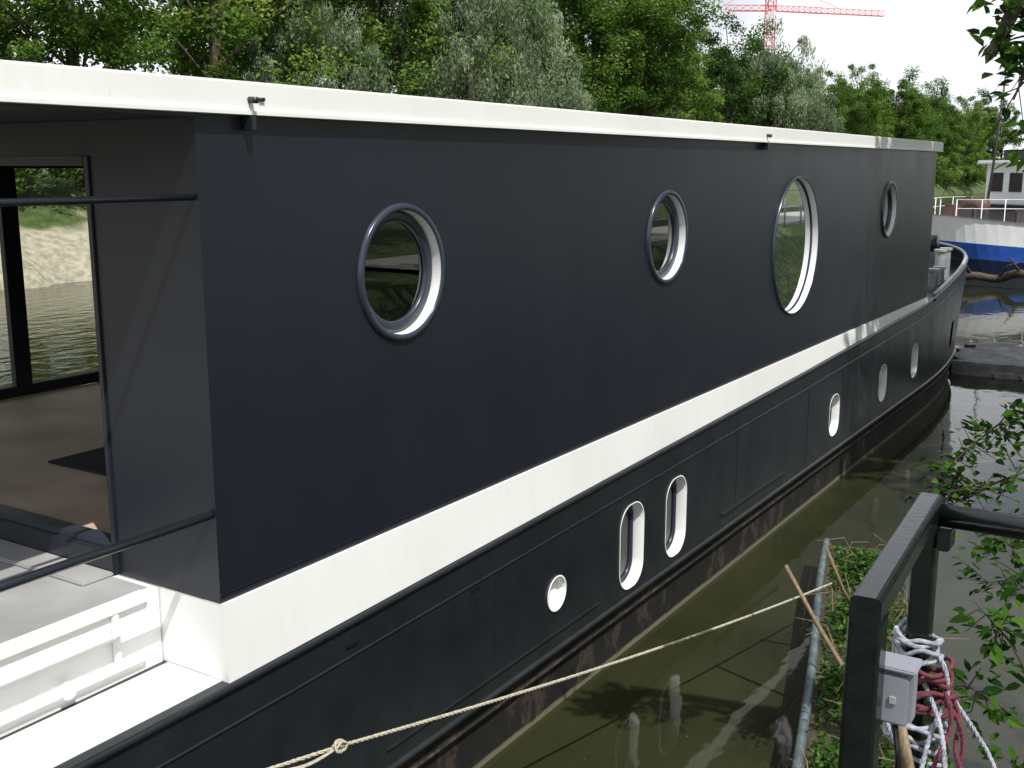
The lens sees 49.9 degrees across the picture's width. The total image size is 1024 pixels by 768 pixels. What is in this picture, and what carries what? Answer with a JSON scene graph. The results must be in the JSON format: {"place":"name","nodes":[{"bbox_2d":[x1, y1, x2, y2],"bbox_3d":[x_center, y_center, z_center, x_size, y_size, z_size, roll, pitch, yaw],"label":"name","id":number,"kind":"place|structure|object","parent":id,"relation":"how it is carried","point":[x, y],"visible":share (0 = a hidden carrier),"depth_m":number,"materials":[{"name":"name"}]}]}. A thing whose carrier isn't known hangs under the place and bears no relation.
{"place":"outdoors","nodes":[
{"label":"outdoors","id":0,"kind":"place"},
{"bbox_2d":[0,168,985,289],"bbox_3d":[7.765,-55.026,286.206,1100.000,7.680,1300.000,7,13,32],"label":"ground","id":1,"kind":"structure","parent":0,"point":[55,247],"depth_m":36.92,"materials":[{"name":"beige sand"}]},
{"bbox_2d":[0,0,96,177],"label":"maple tree","id":2,"kind":"object","parent":1,"relation":"on","point":[6,56],"visible":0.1,"depth_m":51.89,"materials":[{"name":"green plant"}]},
{"bbox_2d":[14,61,83,197],"bbox_3d":[-16.687,-8.322,37.878,5.995,5.583,7.838,1,11,4],"label":"riverside bush","id":3,"kind":"object","parent":1,"relation":"on","point":[29,173],"visible":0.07,"depth_m":38.81,"materials":[{"name":"green plant"}]},
{"bbox_2d":[0,0,190,186],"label":"broadleaf tree","id":4,"kind":"object","parent":1,"relation":"on","point":[71,29],"visible":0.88,"depth_m":40.66,"materials":[{"name":"green plant"}]},
{"bbox_2d":[87,0,287,80],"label":"maple tree","id":5,"kind":"object","parent":1,"relation":"on","point":[174,71],"visible":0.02,"depth_m":57.33,"materials":[{"name":"green plant"}]},
{"bbox_2d":[86,0,352,86],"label":"broadleaf tree","id":6,"kind":"object","parent":1,"relation":"on","point":[242,32],"visible":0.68,"depth_m":46.79,"materials":[{"name":"green plant"}]},
{"bbox_2d":[158,1,371,75],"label":"maple tree","id":7,"kind":"object","parent":1,"relation":"on","point":[205,46],"visible":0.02,"depth_m":63.07,"materials":[{"name":"green plant"}]},
{"bbox_2d":[170,0,401,86],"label":"broadleaf tree","id":8,"kind":"object","parent":1,"relation":"on","point":[349,56],"visible":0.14,"depth_m":53.16,"materials":[{"name":"green plant"}]},
{"bbox_2d":[234,0,394,93],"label":"willow tree","id":9,"kind":"object","parent":1,"relation":"on","point":[350,36],"visible":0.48,"depth_m":47.79,"materials":[{"name":"green plant"}]},
{"bbox_2d":[311,0,419,92],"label":"maple tree","id":10,"kind":"object","parent":1,"relation":"on","point":[382,22],"visible":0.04,"depth_m":71.60,"materials":[{"name":"green plant"}]},
{"bbox_2d":[278,0,470,95],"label":"broadleaf tree","id":11,"kind":"object","parent":1,"relation":"on","point":[420,10],"visible":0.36,"depth_m":56.14,"materials":[{"name":"green plant"}]},
{"bbox_2d":[337,0,491,97],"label":"maple tree","id":12,"kind":"object","parent":1,"relation":"on","point":[388,4],"visible":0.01,"depth_m":77.26,"materials":[{"name":"green plant"}]},
{"bbox_2d":[379,0,562,107],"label":"willow tree","id":13,"kind":"object","parent":1,"relation":"on","point":[463,60],"visible":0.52,"depth_m":56.66,"materials":[{"name":"green plant"}]},
{"bbox_2d":[383,0,562,105],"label":"broadleaf tree","id":14,"kind":"object","parent":1,"relation":"on","point":[502,60],"visible":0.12,"depth_m":63.40,"materials":[{"name":"green plant"}]},
{"bbox_2d":[451,0,597,111],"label":"willow tree","id":15,"kind":"object","parent":1,"relation":"on","point":[570,93],"visible":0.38,"depth_m":62.78,"materials":[{"name":"green plant"}]},
{"bbox_2d":[449,0,629,107],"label":"maple tree","id":16,"kind":"object","parent":1,"relation":"on","point":[569,35],"visible":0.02,"depth_m":81.46,"materials":[{"name":"green plant"}]},
{"bbox_2d":[475,0,628,113],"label":"broadleaf tree","id":17,"kind":"object","parent":1,"relation":"on","point":[585,17],"visible":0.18,"depth_m":70.25,"materials":[{"name":"green plant"}]},
{"bbox_2d":[554,2,651,106],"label":"broadleaf tree","id":18,"kind":"object","parent":1,"relation":"on","point":[567,20],"visible":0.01,"depth_m":89.72,"materials":[{"name":"green plant"}]},
{"bbox_2d":[526,0,685,113],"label":"broadleaf tree","id":19,"kind":"object","parent":1,"relation":"on","point":[627,79],"visible":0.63,"depth_m":73.06,"materials":[{"name":"green plant"}]},
{"bbox_2d":[564,0,707,113],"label":"maple tree","id":20,"kind":"object","parent":1,"relation":"on","point":[646,39],"visible":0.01,"depth_m":96.20,"materials":[{"name":"green plant"}]},
{"bbox_2d":[600,4,703,120],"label":"young broadleaf tree","id":21,"kind":"object","parent":1,"relation":"on","point":[688,116],"visible":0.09,"depth_m":86.37,"materials":[{"name":"green plant"}]},
{"bbox_2d":[588,0,729,117],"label":"broadleaf tree","id":22,"kind":"object","parent":1,"relation":"on","point":[674,47],"visible":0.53,"depth_m":77.85,"materials":[{"name":"green plant"}]},
{"bbox_2d":[650,30,724,122],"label":"young broadleaf tree","id":23,"kind":"object","parent":1,"relation":"on","point":[700,80],"visible":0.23,"depth_m":90.72,"materials":[{"name":"green plant"}]},
{"bbox_2d":[672,27,728,121],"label":"broadleaf tree","id":24,"kind":"object","parent":1,"relation":"on","point":[704,34],"visible":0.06,"depth_m":113.25,"materials":[{"name":"green plant"}]},
{"bbox_2d":[683,35,726,112],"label":"broadleaf tree","id":25,"kind":"object","parent":1,"relation":"on","point":[705,69],"visible":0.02,"depth_m":121.29,"materials":[{"name":"green plant"}]},
{"bbox_2d":[716,41,762,121],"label":"hornbeam tree","id":26,"kind":"object","parent":1,"relation":"on","point":[740,67],"visible":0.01,"depth_m":126.00,"materials":[{"name":"green plant"}]},
{"bbox_2d":[686,8,796,126],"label":"hornbeam tree","id":27,"kind":"object","parent":1,"relation":"on","point":[724,55],"visible":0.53,"depth_m":93.95,"materials":[{"name":"green plant"}]},
{"bbox_2d":[714,16,813,126],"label":"hornbeam tree","id":28,"kind":"object","parent":1,"relation":"on","point":[755,34],"visible":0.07,"depth_m":98.70,"materials":[{"name":"green plant"}]},
{"bbox_2d":[744,49,809,123],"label":"young broadleaf tree","id":29,"kind":"object","parent":1,"relation":"on","point":[771,89],"visible":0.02,"depth_m":104.39,"materials":[{"name":"green plant"}]},
{"bbox_2d":[720,14,834,131],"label":"willow tree","id":30,"kind":"object","parent":1,"relation":"on","point":[801,113],"visible":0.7,"depth_m":95.07,"materials":[{"name":"green plant"}]},
{"bbox_2d":[753,52,846,132],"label":"willow tree","id":31,"kind":"object","parent":1,"relation":"on","point":[832,122],"visible":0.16,"depth_m":104.14,"materials":[{"name":"green plant"}]},
{"bbox_2d":[722,0,884,50],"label":"tower crane","id":32,"kind":"object","parent":1,"relation":"on","point":[769,12],"visible":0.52,"depth_m":241.31,"materials":[{"name":"red paint"}]},
{"bbox_2d":[784,62,825,128],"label":"young broadleaf tree","id":33,"kind":"object","parent":1,"relation":"on","point":[813,83],"visible":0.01,"depth_m":115.38,"materials":[{"name":"green plant"}]},
{"bbox_2d":[810,70,849,130],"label":"broadleaf tree","id":34,"kind":"object","parent":1,"relation":"on","point":[839,96],"visible":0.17,"depth_m":122.00,"materials":[{"name":"green plant"}]},
{"bbox_2d":[832,75,865,131],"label":"young broadleaf tree","id":35,"kind":"object","parent":1,"relation":"on","point":[836,80],"visible":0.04,"depth_m":160.32,"materials":[{"name":"green plant"}]},
{"bbox_2d":[824,71,875,113],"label":"hornbeam tree","id":36,"kind":"object","parent":1,"relation":"on","point":[838,76],"visible":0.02,"depth_m":174.09,"materials":[{"name":"green plant"}]},
{"bbox_2d":[835,88,865,133],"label":"young broadleaf tree","id":37,"kind":"object","parent":1,"relation":"on","point":[843,100],"visible":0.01,"depth_m":153.31,"materials":[{"name":"green plant"}]},
{"bbox_2d":[836,87,882,135],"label":"young broadleaf tree","id":38,"kind":"object","parent":1,"relation":"on","point":[878,125],"visible":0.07,"depth_m":132.42,"materials":[{"name":"green plant"}]},
{"bbox_2d":[836,63,887,136],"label":"broadleaf tree","id":39,"kind":"object","parent":1,"relation":"on","point":[860,118],"visible":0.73,"depth_m":125.80,"materials":[{"name":"green plant"}]},
{"bbox_2d":[847,86,895,137],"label":"young broadleaf tree","id":40,"kind":"object","parent":1,"relation":"on","point":[886,126],"visible":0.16,"depth_m":137.28,"materials":[{"name":"green plant"}]},
{"bbox_2d":[861,77,884,130],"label":"hornbeam tree","id":41,"kind":"object","parent":1,"relation":"on","point":[872,83],"visible":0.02,"depth_m":165.13,"materials":[{"name":"green plant"}]},
{"bbox_2d":[861,77,889,111],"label":"young broadleaf tree","id":42,"kind":"object","parent":1,"relation":"on","point":[867,87],"depth_m":178.42,"materials":[{"name":"green plant"}]},
{"bbox_2d":[869,79,892,108],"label":"hornbeam tree","id":43,"kind":"object","parent":1,"relation":"on","point":[885,84],"visible":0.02,"depth_m":186.45,"materials":[{"name":"green plant"}]},
{"bbox_2d":[876,77,927,139],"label":"young broadleaf tree","id":44,"kind":"object","parent":1,"relation":"on","point":[907,127],"visible":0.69,"depth_m":142.10,"materials":[{"name":"green plant"}]},
{"bbox_2d":[881,64,957,140],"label":"hornbeam tree","id":45,"kind":"object","parent":1,"relation":"on","point":[938,114],"visible":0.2,"depth_m":148.02,"materials":[{"name":"green plant"}]},
{"bbox_2d":[905,93,949,149],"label":"broadleaf tree","id":46,"kind":"object","parent":1,"relation":"on","point":[932,97],"visible":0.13,"depth_m":154.44,"materials":[{"name":"green plant"}]},
{"bbox_2d":[838,492,1023,767],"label":"steel gate railing","id":47,"kind":"object","parent":1,"relation":"on","point":[923,535],"visible":1,"depth_m":2.21,"materials":[{"name":"black metal"}]},
{"bbox_2d":[890,723,909,767],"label":"wooden stick","id":48,"kind":"object","parent":47,"relation":"attached to","point":[905,761],"visible":0.32,"depth_m":2.32,"materials":[{"name":"brown wood"}]},
{"bbox_2d":[881,651,923,767],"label":"electric socket box","id":49,"kind":"object","parent":47,"relation":"attached to","point":[900,690],"visible":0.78,"depth_m":2.10,"materials":[{"name":"grey plastic"}]},
{"bbox_2d":[901,726,914,767],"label":"wooden stick","id":50,"kind":"object","parent":47,"relation":"attached to","point":[906,737],"visible":0.28,"depth_m":2.36,"materials":[{"name":"brown wood"}]},
{"bbox_2d":[882,616,996,767],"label":"rope tangle","id":51,"kind":"object","parent":47,"relation":"attached to","point":[939,689],"visible":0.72,"depth_m":2.67,"materials":[{"name":"white fabric"}]},
{"bbox_2d":[901,76,965,158],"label":"hornbeam tree","id":52,"kind":"object","parent":1,"relation":"on","point":[936,105],"visible":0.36,"depth_m":160.80,"materials":[{"name":"green plant"}]},
{"bbox_2d":[922,92,961,162],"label":"hornbeam tree","id":53,"kind":"object","parent":1,"relation":"on","point":[955,131],"visible":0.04,"depth_m":172.21,"materials":[{"name":"green plant"}]},
{"bbox_2d":[937,154,949,166],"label":"riverside bush","id":54,"kind":"object","parent":1,"relation":"on","point":[940,158],"visible":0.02,"depth_m":140.56,"materials":[{"name":"green plant"}]},
{"bbox_2d":[935,157,956,186],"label":"riverside bush","id":55,"kind":"object","parent":1,"relation":"on","point":[938,176],"visible":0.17,"depth_m":136.89,"materials":[{"name":"green plant"}]},
{"bbox_2d":[925,104,970,157],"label":"young broadleaf tree","id":56,"kind":"object","parent":1,"relation":"on","point":[959,126],"visible":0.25,"depth_m":165.93,"materials":[{"name":"green plant"}]},
{"bbox_2d":[942,161,959,184],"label":"riverside bush","id":57,"kind":"object","parent":1,"relation":"on","point":[950,170],"visible":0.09,"depth_m":152.02,"materials":[{"name":"green plant"}]},
{"bbox_2d":[922,78,981,151],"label":"hornbeam tree","id":58,"kind":"object","parent":1,"relation":"on","point":[968,122],"visible":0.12,"depth_m":176.60,"materials":[{"name":"green plant"}]},
{"bbox_2d":[936,152,980,186],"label":"riverside bush","id":59,"kind":"object","parent":1,"relation":"on","point":[953,158],"visible":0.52,"depth_m":148.46,"materials":[{"name":"green plant"}]},
{"bbox_2d":[949,169,971,185],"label":"riverside bush","id":60,"kind":"object","parent":1,"relation":"on","point":[962,179],"visible":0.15,"depth_m":153.91,"materials":[{"name":"green plant"}]},
{"bbox_2d":[904,398,1023,618],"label":"elder shrub","id":61,"kind":"object","parent":1,"relation":"on","point":[956,491],"visible":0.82,"depth_m":5.72,"materials":[{"name":"green plant"}]},
{"bbox_2d":[952,154,986,187],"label":"riverside bush","id":62,"kind":"object","parent":1,"relation":"on","point":[970,161],"visible":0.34,"depth_m":156.04,"materials":[{"name":"green plant"}]},
{"bbox_2d":[954,95,988,156],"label":"broadleaf tree","id":63,"kind":"object","parent":1,"relation":"on","point":[971,146],"visible":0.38,"depth_m":181.57,"materials":[{"name":"green plant"}]},
{"bbox_2d":[956,104,992,158],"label":"young broadleaf tree","id":64,"kind":"object","parent":1,"relation":"on","point":[984,126],"visible":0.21,"depth_m":191.18,"materials":[{"name":"green plant"}]},
{"bbox_2d":[962,153,986,168],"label":"riverside bush","id":65,"kind":"object","parent":1,"relation":"on","point":[973,156],"visible":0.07,"depth_m":165.08,"materials":[{"name":"green plant"}]},
{"bbox_2d":[959,110,991,159],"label":"young broadleaf tree","id":66,"kind":"object","parent":1,"relation":"on","point":[984,147],"visible":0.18,"depth_m":186.53,"materials":[{"name":"green plant"}]},
{"bbox_2d":[965,162,986,182],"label":"riverside bush","id":67,"kind":"object","parent":1,"relation":"on","point":[985,173],"visible":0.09,"depth_m":162.82,"materials":[{"name":"green plant"}]},
{"bbox_2d":[929,532,1023,767],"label":"nettle plant","id":68,"kind":"object","parent":1,"relation":"on","point":[993,649],"visible":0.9,"depth_m":3.41,"materials":[{"name":"green plant"}]},
{"bbox_2d":[965,155,987,178],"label":"riverside bush","id":69,"kind":"object","parent":1,"relation":"on","point":[977,158],"visible":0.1,"depth_m":167.06,"materials":[{"name":"green plant"}]},
{"bbox_2d":[966,164,986,184],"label":"riverside bush","id":70,"kind":"object","parent":1,"relation":"on","point":[979,175],"visible":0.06,"depth_m":160.29,"materials":[{"name":"green plant"}]},
{"bbox_2d":[954,86,1005,159],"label":"hornbeam tree","id":71,"kind":"object","parent":1,"relation":"on","point":[989,141],"visible":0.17,"depth_m":196.60,"materials":[{"name":"green plant"}]},
{"bbox_2d":[972,98,1006,158],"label":"hornbeam tree","id":72,"kind":"object","parent":1,"relation":"on","point":[1000,130],"visible":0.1,"depth_m":202.62,"materials":[{"name":"green plant"}]},
{"bbox_2d":[966,0,1023,172],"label":"overhanging tree","id":73,"kind":"object","parent":1,"relation":"on","point":[1010,59],"visible":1,"depth_m":4.46,"materials":[{"name":"green plant"}]},
{"bbox_2d":[987,99,1023,157],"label":"young broadleaf tree","id":74,"kind":"object","parent":1,"relation":"on","point":[1013,139],"visible":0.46,"depth_m":206.29,"materials":[{"name":"green plant"}]},
{"bbox_2d":[0,192,1023,767],"bbox_3d":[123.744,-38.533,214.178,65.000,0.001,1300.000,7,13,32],"label":"water","id":75,"kind":"structure","parent":0,"point":[728,696],"depth_m":9.14,"materials":[{"name":"green liquid"}]},
{"bbox_2d":[0,60,967,767],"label":"houseboat","id":76,"kind":"object","parent":75,"relation":"on","point":[386,412],"visible":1,"depth_m":5.95,"materials":[{"name":"paint"}]},
{"bbox_2d":[267,582,831,767],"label":"mooring rope","id":77,"kind":"object","parent":76,"relation":"attached to","point":[339,746],"visible":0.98,"depth_m":5.49,"materials":[{"name":"beige fabric"}]},
{"bbox_2d":[791,534,957,767],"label":"planted raft","id":78,"kind":"object","parent":75,"relation":"on","point":[817,742],"visible":0.42,"depth_m":7.57,"materials":[{"name":"plant"}]},
{"bbox_2d":[784,565,843,671],"bbox_3d":[2.100,1.713,7.339,0.673,0.918,0.038,9,14,39],"label":"wooden stick","id":79,"kind":"object","parent":78,"relation":"on","point":[839,661],"visible":0.57,"depth_m":7.36,"materials":[{"name":"brown wood"}]},
{"bbox_2d":[825,547,849,602],"bbox_3d":[2.442,1.491,8.078,0.396,0.664,0.036,-4,12,-20],"label":"wooden stick","id":80,"kind":"object","parent":78,"relation":"on","point":[843,590],"visible":0.59,"depth_m":8.03,"materials":[{"name":"brown wood"}]},
{"bbox_2d":[931,71,1023,278],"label":"moored barge","id":81,"kind":"object","parent":75,"relation":"on","point":[986,234],"visible":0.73,"depth_m":36.39,"materials":[{"name":"blue paint"}]},
{"bbox_2d":[991,173,1003,191],"bbox_3d":[17.155,-7.144,38.923,0.050,0.650,0.550,-5,12,-22],"label":"wheelhouse window","id":82,"kind":"structure","parent":81,"relation":"in","point":[997,181],"depth_m":38.86,"materials":[{"name":"black glass"}]},
{"bbox_2d":[1008,173,1022,191],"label":"wheelhouse window","id":83,"kind":"structure","parent":81,"relation":"in","point":[1016,179],"depth_m":38.12,"materials":[{"name":"black glass"}]},
{"bbox_2d":[950,343,1023,380],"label":"concrete jetty","id":84,"kind":"object","parent":75,"relation":"in","point":[1000,360],"visible":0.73,"depth_m":19.77,"materials":[{"name":"grey concrete"}]},
{"bbox_2d":[966,257,1023,282],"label":"driftwood log","id":85,"kind":"object","parent":75,"relation":"on","point":[1001,276],"visible":0.73,"depth_m":33.94,"materials":[{"name":"brown wood"}]},
{"bbox_2d":[10,0,1023,158],"label":"sky","id":86,"kind":"structure","parent":0,"point":[933,36],"materials":[{"name":"white"}]}
]}

